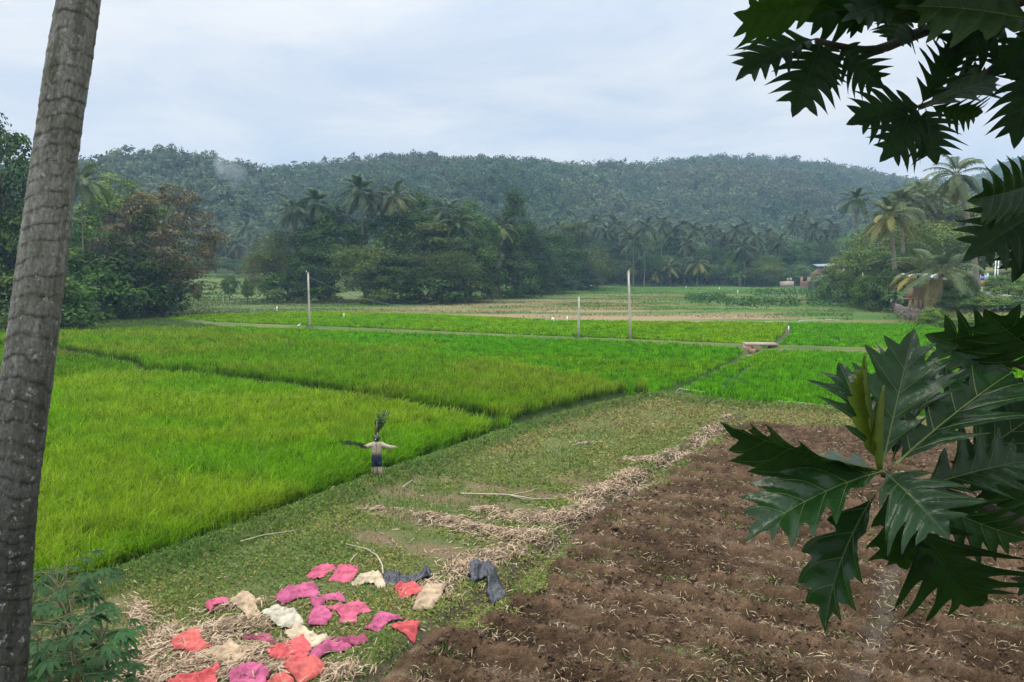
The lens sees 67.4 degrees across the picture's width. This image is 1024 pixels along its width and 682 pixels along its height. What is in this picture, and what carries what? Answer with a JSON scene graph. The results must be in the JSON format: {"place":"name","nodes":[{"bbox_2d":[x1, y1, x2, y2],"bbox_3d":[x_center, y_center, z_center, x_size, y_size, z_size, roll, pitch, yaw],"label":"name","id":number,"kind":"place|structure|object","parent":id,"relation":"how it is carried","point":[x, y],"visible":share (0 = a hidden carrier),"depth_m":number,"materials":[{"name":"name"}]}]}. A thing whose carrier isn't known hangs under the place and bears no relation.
{"place":"outdoors","nodes":[
{"label":"outdoors","id":0,"kind":"place"},
{"bbox_2d":[0,0,1023,181],"label":"sky","id":1,"kind":"structure","parent":0,"point":[275,82],"materials":[{"name":"white"}]},
{"bbox_2d":[1,168,1023,681],"bbox_3d":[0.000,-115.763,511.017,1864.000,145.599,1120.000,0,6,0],"label":"ground","id":2,"kind":"structure","parent":0,"point":[397,534],"depth_m":27.90,"materials":[{"name":"plant"}]},
{"bbox_2d":[0,112,31,298],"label":"broadleaf tree","id":3,"kind":"object","parent":2,"relation":"on","point":[12,143],"visible":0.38,"depth_m":89.49,"materials":[{"name":"green plant"}]},
{"bbox_2d":[0,207,80,306],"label":"broadleaf tree","id":4,"kind":"object","parent":2,"relation":"on","point":[5,234],"visible":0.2,"depth_m":86.42,"materials":[{"name":"green plant"}]},
{"bbox_2d":[0,0,100,681],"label":"coconut palm","id":5,"kind":"object","parent":2,"relation":"on","point":[28,366],"visible":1,"depth_m":4.92,"materials":[{"name":"grey plant"}]},
{"bbox_2d":[0,266,103,330],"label":"shrub","id":6,"kind":"object","parent":2,"relation":"on","point":[70,318],"visible":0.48,"depth_m":86.78,"materials":[{"name":"green plant"}]},
{"bbox_2d":[0,342,137,377],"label":"rice crop","id":7,"kind":"object","parent":2,"relation":"on","point":[66,361],"visible":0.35,"depth_m":56.50,"materials":[{"name":"plant"}]},
{"bbox_2d":[27,550,125,681],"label":"cassava plant","id":8,"kind":"object","parent":2,"relation":"on","point":[40,605],"visible":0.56,"depth_m":11.94,"materials":[{"name":"green plant"}]},
{"bbox_2d":[30,557,126,673],"bbox_3d":[-7.979,5.072,13.138,2.037,2.475,2.008,4,7,37],"label":"cassava plant","id":9,"kind":"object","parent":2,"relation":"on","point":[49,591],"visible":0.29,"depth_m":13.01,"materials":[{"name":"green plant"}]},
{"bbox_2d":[27,608,143,681],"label":"cassava plant","id":10,"kind":"object","parent":2,"relation":"on","point":[41,662],"visible":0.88,"depth_m":9.97,"materials":[{"name":"green plant"}]},
{"bbox_2d":[30,603,150,681],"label":"cassava plant","id":11,"kind":"object","parent":2,"relation":"on","point":[102,663],"visible":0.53,"depth_m":10.99,"materials":[{"name":"green plant"}]},
{"bbox_2d":[73,162,126,273],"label":"coconut palm","id":12,"kind":"object","parent":2,"relation":"on","point":[83,175],"visible":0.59,"depth_m":110.27,"materials":[{"name":"green plant"}]},
{"bbox_2d":[68,217,139,284],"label":"broadleaf tree","id":13,"kind":"object","parent":2,"relation":"on","point":[75,244],"visible":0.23,"depth_m":119.16,"materials":[{"name":"green plant"}]},
{"bbox_2d":[67,244,142,318],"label":"shrub","id":14,"kind":"object","parent":2,"relation":"on","point":[82,260],"visible":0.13,"depth_m":109.66,"materials":[{"name":"green plant"}]},
{"bbox_2d":[70,266,152,320],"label":"shrub","id":15,"kind":"object","parent":2,"relation":"on","point":[108,274],"visible":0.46,"depth_m":107.62,"materials":[{"name":"green plant"}]},
{"bbox_2d":[71,172,177,257],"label":"broadleaf tree","id":16,"kind":"object","parent":2,"relation":"on","point":[90,222],"visible":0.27,"depth_m":132.75,"materials":[{"name":"green plant"}]},
{"bbox_2d":[76,248,194,318],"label":"shrub","id":17,"kind":"object","parent":2,"relation":"on","point":[165,290],"visible":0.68,"depth_m":110.83,"materials":[{"name":"green plant"}]},
{"bbox_2d":[82,197,223,313],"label":"spreading tree","id":18,"kind":"object","parent":2,"relation":"on","point":[147,226],"visible":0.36,"depth_m":119.45,"materials":[{"name":"green plant"}]},
{"bbox_2d":[85,182,231,315],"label":"brown leaved tree","id":19,"kind":"object","parent":2,"relation":"on","point":[116,219],"visible":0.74,"depth_m":115.46,"materials":[{"name":"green plant"}]},
{"bbox_2d":[167,662,219,681],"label":"garment laid to dry","id":20,"kind":"object","parent":2,"relation":"on","point":[201,676],"visible":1,"depth_m":14.52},
{"bbox_2d":[226,661,270,681],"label":"cloth","id":21,"kind":"object","parent":2,"relation":"on","point":[234,673],"visible":1,"depth_m":14.65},
{"bbox_2d":[232,245,290,300],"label":"feathery tree","id":22,"kind":"object","parent":2,"relation":"on","point":[248,261],"visible":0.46,"depth_m":163.43,"materials":[{"name":"green plant"}]},
{"bbox_2d":[33,366,512,591],"bbox_3d":[-19.353,3.696,35.296,35.042,1.541,27.072,4,7,37],"label":"rice crop","id":23,"kind":"object","parent":2,"relation":"on","point":[139,463],"visible":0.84,"depth_m":30.50,"materials":[{"name":"plant"}]},
{"bbox_2d":[262,604,305,627],"bbox_3d":[-5.143,6.127,17.279,0.688,0.195,1.383,-5,8,-41],"label":"garment laid to dry","id":24,"kind":"object","parent":2,"relation":"on","point":[287,617],"visible":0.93,"depth_m":17.14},
{"bbox_2d":[248,226,320,300],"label":"feathery tree","id":25,"kind":"object","parent":2,"relation":"on","point":[265,260],"visible":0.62,"depth_m":160.46,"materials":[{"name":"green plant"}]},
{"bbox_2d":[252,268,328,302],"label":"shrub","id":26,"kind":"object","parent":2,"relation":"on","point":[281,277],"visible":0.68,"depth_m":156.24,"materials":[{"name":"green plant"}]},
{"bbox_2d":[266,193,322,300],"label":"coconut palm","id":27,"kind":"object","parent":2,"relation":"on","point":[293,203],"visible":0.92,"depth_m":162.37,"materials":[{"name":"green plant"}]},
{"bbox_2d":[275,581,319,605],"bbox_3d":[-5.142,5.987,18.417,1.056,0.213,0.716,-4,7,-36],"label":"garment laid to dry","id":28,"kind":"object","parent":2,"relation":"on","point":[289,593],"visible":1,"depth_m":18.32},
{"bbox_2d":[284,622,329,647],"bbox_3d":[-4.395,6.209,16.255,1.178,0.234,0.623,4,7,38],"label":"garment laid to dry","id":29,"kind":"object","parent":2,"relation":"on","point":[298,629],"visible":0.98,"depth_m":16.30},
{"bbox_2d":[281,241,349,300],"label":"broadleaf tree","id":30,"kind":"object","parent":2,"relation":"on","point":[305,252],"visible":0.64,"depth_m":158.17,"materials":[{"name":"green plant"}]},
{"bbox_2d":[291,187,339,298],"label":"coconut palm","id":31,"kind":"object","parent":2,"relation":"on","point":[316,195],"visible":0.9,"depth_m":162.93,"materials":[{"name":"green plant"}]},
{"bbox_2d":[289,277,344,302],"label":"shrub","id":32,"kind":"object","parent":2,"relation":"on","point":[326,289],"visible":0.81,"depth_m":155.66,"materials":[{"name":"green plant"}]},
{"bbox_2d":[307,605,333,624],"bbox_3d":[-4.313,6.121,17.280,0.586,0.160,0.970,0,6,0],"label":"garment","id":33,"kind":"object","parent":2,"relation":"on","point":[321,615],"visible":0.99,"depth_m":17.07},
{"bbox_2d":[0,323,649,420],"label":"rice crop","id":34,"kind":"object","parent":2,"relation":"on","point":[471,383],"visible":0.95,"depth_m":52.85,"materials":[{"name":"plant"}]},
{"bbox_2d":[285,207,364,300],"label":"broadleaf tree","id":35,"kind":"object","parent":2,"relation":"on","point":[324,232],"visible":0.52,"depth_m":162.89,"materials":[{"name":"green plant"}]},
{"bbox_2d":[307,639,351,658],"bbox_3d":[-3.764,6.261,15.731,0.935,0.230,0.501,-4,7,-37],"label":"garment","id":36,"kind":"object","parent":2,"relation":"on","point":[320,650],"visible":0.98,"depth_m":15.70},
{"bbox_2d":[328,563,358,582],"bbox_3d":[-4.274,5.905,19.555,0.645,0.146,1.096,0,6,0],"label":"cloth","id":37,"kind":"object","parent":2,"relation":"on","point":[342,573],"visible":0.98,"depth_m":19.59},
{"bbox_2d":[327,599,373,623],"bbox_3d":[-3.638,6.119,17.471,0.888,0.172,1.070,-4,7,-32],"label":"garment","id":38,"kind":"object","parent":2,"relation":"on","point":[352,609],"visible":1,"depth_m":17.50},
{"bbox_2d":[332,174,384,295],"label":"coconut palm","id":39,"kind":"object","parent":2,"relation":"on","point":[359,181],"visible":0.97,"depth_m":165.14,"materials":[{"name":"green plant"}]},
{"bbox_2d":[315,240,407,295],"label":"feathery tree","id":40,"kind":"object","parent":2,"relation":"on","point":[355,281],"visible":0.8,"depth_m":154.18,"materials":[{"name":"green plant"}]},
{"bbox_2d":[339,408,396,476],"bbox_3d":[-5.222,3.701,27.758,2.097,2.600,0.460,0,6,0],"label":"scarecrow","id":41,"kind":"object","parent":2,"relation":"on","point":[376,446],"visible":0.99,"depth_m":27.71,"materials":[{"name":"fabric"}]},
{"bbox_2d":[342,211,414,298],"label":"broadleaf tree","id":42,"kind":"object","parent":2,"relation":"on","point":[371,224],"visible":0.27,"depth_m":167.76,"materials":[{"name":"green plant"}]},
{"bbox_2d":[357,271,417,304],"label":"shrub","id":43,"kind":"object","parent":2,"relation":"on","point":[375,292],"visible":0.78,"depth_m":151.49,"materials":[{"name":"green plant"}]},
{"bbox_2d":[366,180,416,298],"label":"coconut palm","id":44,"kind":"object","parent":2,"relation":"on","point":[385,203],"visible":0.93,"depth_m":164.55,"materials":[{"name":"green plant"}]},
{"bbox_2d":[61,412,737,681],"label":"dry husks","id":45,"kind":"object","parent":2,"relation":"on","point":[202,660],"visible":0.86,"depth_m":18.05},
{"bbox_2d":[170,627,211,652],"bbox_3d":[-6.706,6.201,15.918,0.697,0.176,1.047,-5,7,-40],"label":"garment laid to dry","id":46,"kind":"object","parent":45,"relation":"on","point":[196,642],"visible":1,"depth_m":15.87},
{"bbox_2d":[206,638,253,664],"bbox_3d":[-5.687,6.237,15.454,0.880,0.165,0.723,4,7,35],"label":"garment laid to dry","id":47,"kind":"object","parent":45,"relation":"on","point":[227,648],"visible":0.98,"depth_m":15.44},
{"bbox_2d":[228,590,261,619],"bbox_3d":[-6.099,6.064,17.715,0.644,0.212,1.531,-5,8,-40],"label":"cloth","id":48,"kind":"object","parent":45,"relation":"on","point":[243,600],"visible":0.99,"depth_m":17.70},
{"bbox_2d":[266,634,311,659],"bbox_3d":[-4.463,6.246,15.624,0.957,0.181,0.850,-5,8,-42],"label":"garment laid to dry","id":49,"kind":"object","parent":45,"relation":"on","point":[300,646],"visible":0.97,"depth_m":15.54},
{"bbox_2d":[283,654,324,681],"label":"garment laid to dry","id":50,"kind":"object","parent":45,"relation":"on","point":[300,669],"visible":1,"depth_m":14.79,"materials":[{"name":"fabric"}]},
{"bbox_2d":[469,558,505,603],"bbox_3d":[-0.619,5.961,19.104,0.851,0.641,1.836,-2,6,-23],"label":"pair of trousers","id":51,"kind":"object","parent":45,"relation":"on","point":[480,570],"visible":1,"depth_m":19.30,"materials":[{"name":"fabric"}]},
{"bbox_2d":[359,251,439,302],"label":"broadleaf tree","id":52,"kind":"object","parent":2,"relation":"on","point":[412,271],"visible":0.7,"depth_m":152.28,"materials":[{"name":"green plant"}]},
{"bbox_2d":[383,565,431,585],"bbox_3d":[-2.642,5.863,19.391,1.259,0.352,0.923,-1,6,-11],"label":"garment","id":53,"kind":"object","parent":2,"relation":"on","point":[396,577],"visible":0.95,"depth_m":19.30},
{"bbox_2d":[385,186,443,295],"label":"broadleaf tree","id":54,"kind":"object","parent":2,"relation":"on","point":[422,203],"visible":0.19,"depth_m":172.06,"materials":[{"name":"green plant"}]},
{"bbox_2d":[371,201,466,295],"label":"broadleaf tree","id":55,"kind":"object","parent":2,"relation":"on","point":[387,237],"visible":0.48,"depth_m":161.01,"materials":[{"name":"green plant"}]},
{"bbox_2d":[0,274,853,331],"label":"meadow grass","id":56,"kind":"structure","parent":2,"relation":"on","point":[149,320],"depth_m":142.90,"materials":[{"name":"plant"}]},
{"bbox_2d":[412,581,445,610],"bbox_3d":[-1.952,5.993,18.282,0.579,0.224,1.514,1,6,12],"label":"cloth","id":57,"kind":"object","parent":2,"relation":"on","point":[425,598],"visible":0.98,"depth_m":18.14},
{"bbox_2d":[390,273,477,304],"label":"shrub","id":58,"kind":"object","parent":2,"relation":"on","point":[427,280],"visible":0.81,"depth_m":151.11,"materials":[{"name":"green plant"}]},
{"bbox_2d":[393,219,487,300],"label":"spreading tree","id":59,"kind":"object","parent":2,"relation":"on","point":[430,226],"visible":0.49,"depth_m":156.37,"materials":[{"name":"green plant"}]},
{"bbox_2d":[419,195,470,233],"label":"coconut palm","id":60,"kind":"object","parent":2,"relation":"on","point":[444,205],"visible":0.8,"depth_m":162.23,"materials":[{"name":"green plant"}]},
{"bbox_2d":[417,245,485,302],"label":"feathery tree","id":61,"kind":"object","parent":2,"relation":"on","point":[440,262],"visible":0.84,"depth_m":152.91,"materials":[{"name":"green plant"}]},
{"bbox_2d":[428,231,503,300],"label":"broadleaf tree","id":62,"kind":"object","parent":2,"relation":"on","point":[486,254],"visible":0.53,"depth_m":158.40,"materials":[{"name":"green plant"}]},
{"bbox_2d":[446,274,499,302],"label":"shrub","id":63,"kind":"object","parent":2,"relation":"on","point":[488,288],"visible":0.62,"depth_m":157.38,"materials":[{"name":"green plant"}]},
{"bbox_2d":[437,201,509,295],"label":"broadleaf tree","id":64,"kind":"object","parent":2,"relation":"on","point":[492,229],"visible":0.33,"depth_m":167.82,"materials":[{"name":"green plant"}]},
{"bbox_2d":[166,310,787,343],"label":"rice crop","id":65,"kind":"object","parent":2,"relation":"on","point":[718,331],"visible":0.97,"depth_m":98.04,"materials":[{"name":"plant"}]},
{"bbox_2d":[239,325,742,394],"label":"rice crop","id":66,"kind":"object","parent":2,"relation":"on","point":[658,372],"visible":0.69,"depth_m":68.35,"materials":[{"name":"plant"}]},
{"bbox_2d":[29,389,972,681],"bbox_3d":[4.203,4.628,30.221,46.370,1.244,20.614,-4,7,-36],"label":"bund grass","id":67,"kind":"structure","parent":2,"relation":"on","point":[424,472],"depth_m":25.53,"materials":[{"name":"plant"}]},
{"bbox_2d":[474,218,531,280],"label":"broadleaf tree","id":68,"kind":"object","parent":2,"relation":"on","point":[511,253],"visible":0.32,"depth_m":179.68,"materials":[{"name":"green plant"}]},
{"bbox_2d":[0,143,1023,283],"bbox_3d":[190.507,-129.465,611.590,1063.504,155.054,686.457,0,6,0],"label":"hill forest","id":69,"kind":"object","parent":2,"relation":"on","point":[244,203],"visible":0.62,"depth_m":469.81,"materials":[{"name":"green plant"}]},
{"bbox_2d":[479,255,544,297],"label":"shrub","id":70,"kind":"object","parent":2,"relation":"on","point":[527,282],"visible":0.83,"depth_m":177.94,"materials":[{"name":"green plant"}]},
{"bbox_2d":[1,283,1022,328],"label":"rough undergrowth","id":71,"kind":"object","parent":2,"relation":"on","point":[880,311],"visible":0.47,"depth_m":150.99,"materials":[{"name":"plant"}]},
{"bbox_2d":[500,186,542,295],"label":"broadleaf tree","id":72,"kind":"object","parent":2,"relation":"on","point":[526,241],"visible":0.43,"depth_m":186.72,"materials":[{"name":"green plant"}]},
{"bbox_2d":[522,230,560,294],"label":"broadleaf tree","id":73,"kind":"object","parent":2,"relation":"on","point":[539,249],"visible":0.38,"depth_m":195.00,"materials":[{"name":"green plant"}]},
{"bbox_2d":[518,264,580,293],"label":"shrub","id":74,"kind":"object","parent":2,"relation":"on","point":[565,281],"visible":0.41,"depth_m":204.47,"materials":[{"name":"green plant"}]},
{"bbox_2d":[529,229,590,292],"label":"broadleaf tree","id":75,"kind":"object","parent":2,"relation":"on","point":[563,256],"visible":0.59,"depth_m":210.16,"materials":[{"name":"green plant"}]},
{"bbox_2d":[548,220,605,289],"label":"spreading tree","id":76,"kind":"object","parent":2,"relation":"on","point":[573,227],"visible":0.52,"depth_m":227.81,"materials":[{"name":"green plant"}]},
{"bbox_2d":[558,246,618,288],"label":"feathery tree","id":77,"kind":"object","parent":2,"relation":"on","point":[607,261],"visible":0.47,"depth_m":235.91,"materials":[{"name":"green plant"}]},
{"bbox_2d":[595,233,628,283],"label":"broadleaf tree","id":78,"kind":"object","parent":2,"relation":"on","point":[613,248],"visible":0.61,"depth_m":281.21,"materials":[{"name":"green plant"}]},
{"bbox_2d":[654,228,690,260],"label":"broadleaf tree","id":79,"kind":"object","parent":2,"relation":"on","point":[669,249],"visible":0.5,"depth_m":288.44,"materials":[{"name":"green plant"}]},
{"bbox_2d":[401,421,1023,681],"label":"soil weeds","id":80,"kind":"object","parent":2,"relation":"on","point":[706,654],"visible":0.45,"depth_m":18.29,"materials":[{"name":"plant"}]},
{"bbox_2d":[723,251,762,285],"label":"broadleaf tree","id":81,"kind":"object","parent":2,"relation":"on","point":[729,276],"visible":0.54,"depth_m":266.04,"materials":[{"name":"green plant"}]},
{"bbox_2d":[738,261,789,286],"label":"olive green tree","id":82,"kind":"object","parent":2,"relation":"on","point":[772,268],"visible":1,"depth_m":259.83,"materials":[{"name":"green plant"}]},
{"bbox_2d":[684,287,870,307],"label":"dark crop foliage","id":83,"kind":"object","parent":2,"relation":"on","point":[728,299],"visible":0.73,"depth_m":157.27,"materials":[{"name":"plant"}]},
{"bbox_2d":[776,244,828,270],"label":"broadleaf tree","id":84,"kind":"object","parent":2,"relation":"on","point":[796,252],"visible":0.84,"depth_m":275.64,"materials":[{"name":"green plant"}]},
{"bbox_2d":[810,270,860,302],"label":"shrub","id":85,"kind":"object","parent":2,"relation":"on","point":[826,288],"visible":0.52,"depth_m":158.52,"materials":[{"name":"green plant"}]},
{"bbox_2d":[678,346,1023,415],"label":"rice crop","id":86,"kind":"object","parent":2,"relation":"on","point":[768,370],"visible":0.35,"depth_m":53.45,"materials":[{"name":"plant"}]},
{"bbox_2d":[833,187,878,270],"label":"coconut palm","id":87,"kind":"object","parent":2,"relation":"on","point":[855,204],"visible":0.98,"depth_m":177.23,"materials":[{"name":"green plant"}]},
{"bbox_2d":[822,244,902,302],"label":"broadleaf tree","id":88,"kind":"object","parent":2,"relation":"on","point":[855,256],"visible":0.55,"depth_m":140.54,"materials":[{"name":"green plant"}]},
{"bbox_2d":[848,273,885,308],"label":"shrub","id":89,"kind":"object","parent":2,"relation":"on","point":[861,288],"visible":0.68,"depth_m":133.25,"materials":[{"name":"green plant"}]},
{"bbox_2d":[721,0,1023,631],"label":"breadfruit tree","id":90,"kind":"object","parent":2,"relation":"on","point":[904,384],"visible":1,"depth_m":2.92,"materials":[{"name":"green plant"}]},
{"bbox_2d":[775,321,972,350],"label":"rice crop","id":91,"kind":"object","parent":2,"relation":"on","point":[812,333],"visible":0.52,"depth_m":86.09,"materials":[{"name":"plant"}]},
{"bbox_2d":[833,216,923,292],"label":"feathery tree","id":92,"kind":"object","parent":2,"relation":"on","point":[861,240],"visible":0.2,"depth_m":147.93,"materials":[{"name":"green plant"}]},
{"bbox_2d":[863,265,915,311],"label":"shrub","id":93,"kind":"object","parent":2,"relation":"on","point":[883,278],"visible":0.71,"depth_m":127.55,"materials":[{"name":"green plant"}]},
{"bbox_2d":[855,197,925,303],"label":"coconut palm","id":94,"kind":"object","parent":2,"relation":"on","point":[889,208],"visible":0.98,"depth_m":128.22,"materials":[{"name":"green plant"}]},
{"bbox_2d":[873,185,926,286],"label":"coconut palm","id":95,"kind":"object","parent":2,"relation":"on","point":[903,195],"visible":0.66,"depth_m":137.68,"materials":[{"name":"green plant"}]},
{"bbox_2d":[867,246,934,286],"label":"broadleaf tree","id":96,"kind":"object","parent":2,"relation":"on","point":[885,262],"visible":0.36,"depth_m":133.99,"materials":[{"name":"green plant"}]},
{"bbox_2d":[868,212,968,284],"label":"feathery tree","id":97,"kind":"object","parent":2,"relation":"on","point":[939,234],"visible":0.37,"depth_m":144.31,"materials":[{"name":"green plant"}]},
{"bbox_2d":[862,180,981,285],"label":"broadleaf tree","id":98,"kind":"object","parent":2,"relation":"on","point":[932,211],"visible":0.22,"depth_m":161.61,"materials":[{"name":"green plant"}]},
{"bbox_2d":[885,247,960,308],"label":"coconut palm","id":99,"kind":"object","parent":2,"relation":"on","point":[909,279],"visible":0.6,"depth_m":109.39,"materials":[{"name":"green plant"}]},
{"bbox_2d":[887,232,987,313],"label":"coconut palm","id":100,"kind":"object","parent":2,"relation":"on","point":[939,282],"visible":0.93,"depth_m":102.78,"materials":[{"name":"green plant"}]},
{"bbox_2d":[921,154,991,290],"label":"coconut palm","id":101,"kind":"object","parent":2,"relation":"on","point":[953,183],"visible":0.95,"depth_m":110.28,"materials":[{"name":"green plant"}]},
{"bbox_2d":[928,290,985,308],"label":"shrub","id":102,"kind":"object","parent":2,"relation":"on","point":[947,300],"visible":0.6,"depth_m":103.00,"materials":[{"name":"green plant"}]},
{"bbox_2d":[934,225,1011,282],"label":"broadleaf tree","id":103,"kind":"object","parent":2,"relation":"on","point":[982,263],"visible":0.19,"depth_m":142.75,"materials":[{"name":"green plant"}]},
{"bbox_2d":[953,295,1022,308],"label":"shrub","id":104,"kind":"object","parent":2,"relation":"on","point":[980,302],"visible":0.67,"depth_m":97.10,"materials":[{"name":"green plant"}]},
{"bbox_2d":[981,273,1023,290],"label":"shrub","id":105,"kind":"object","parent":2,"relation":"on","point":[1018,281],"visible":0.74,"depth_m":117.33,"materials":[{"name":"green plant"}]},
{"bbox_2d":[380,420,1023,681],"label":"tilled field","id":106,"kind":"structure","parent":0,"point":[526,661],"depth_m":17.32,"materials":[{"name":"soil"}]},
{"bbox_2d":[404,422,1023,681],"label":"stalk litter","id":107,"kind":"object","parent":106,"relation":"on","point":[935,652],"visible":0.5,"depth_m":17.12,"materials":[{"name":"plant"}]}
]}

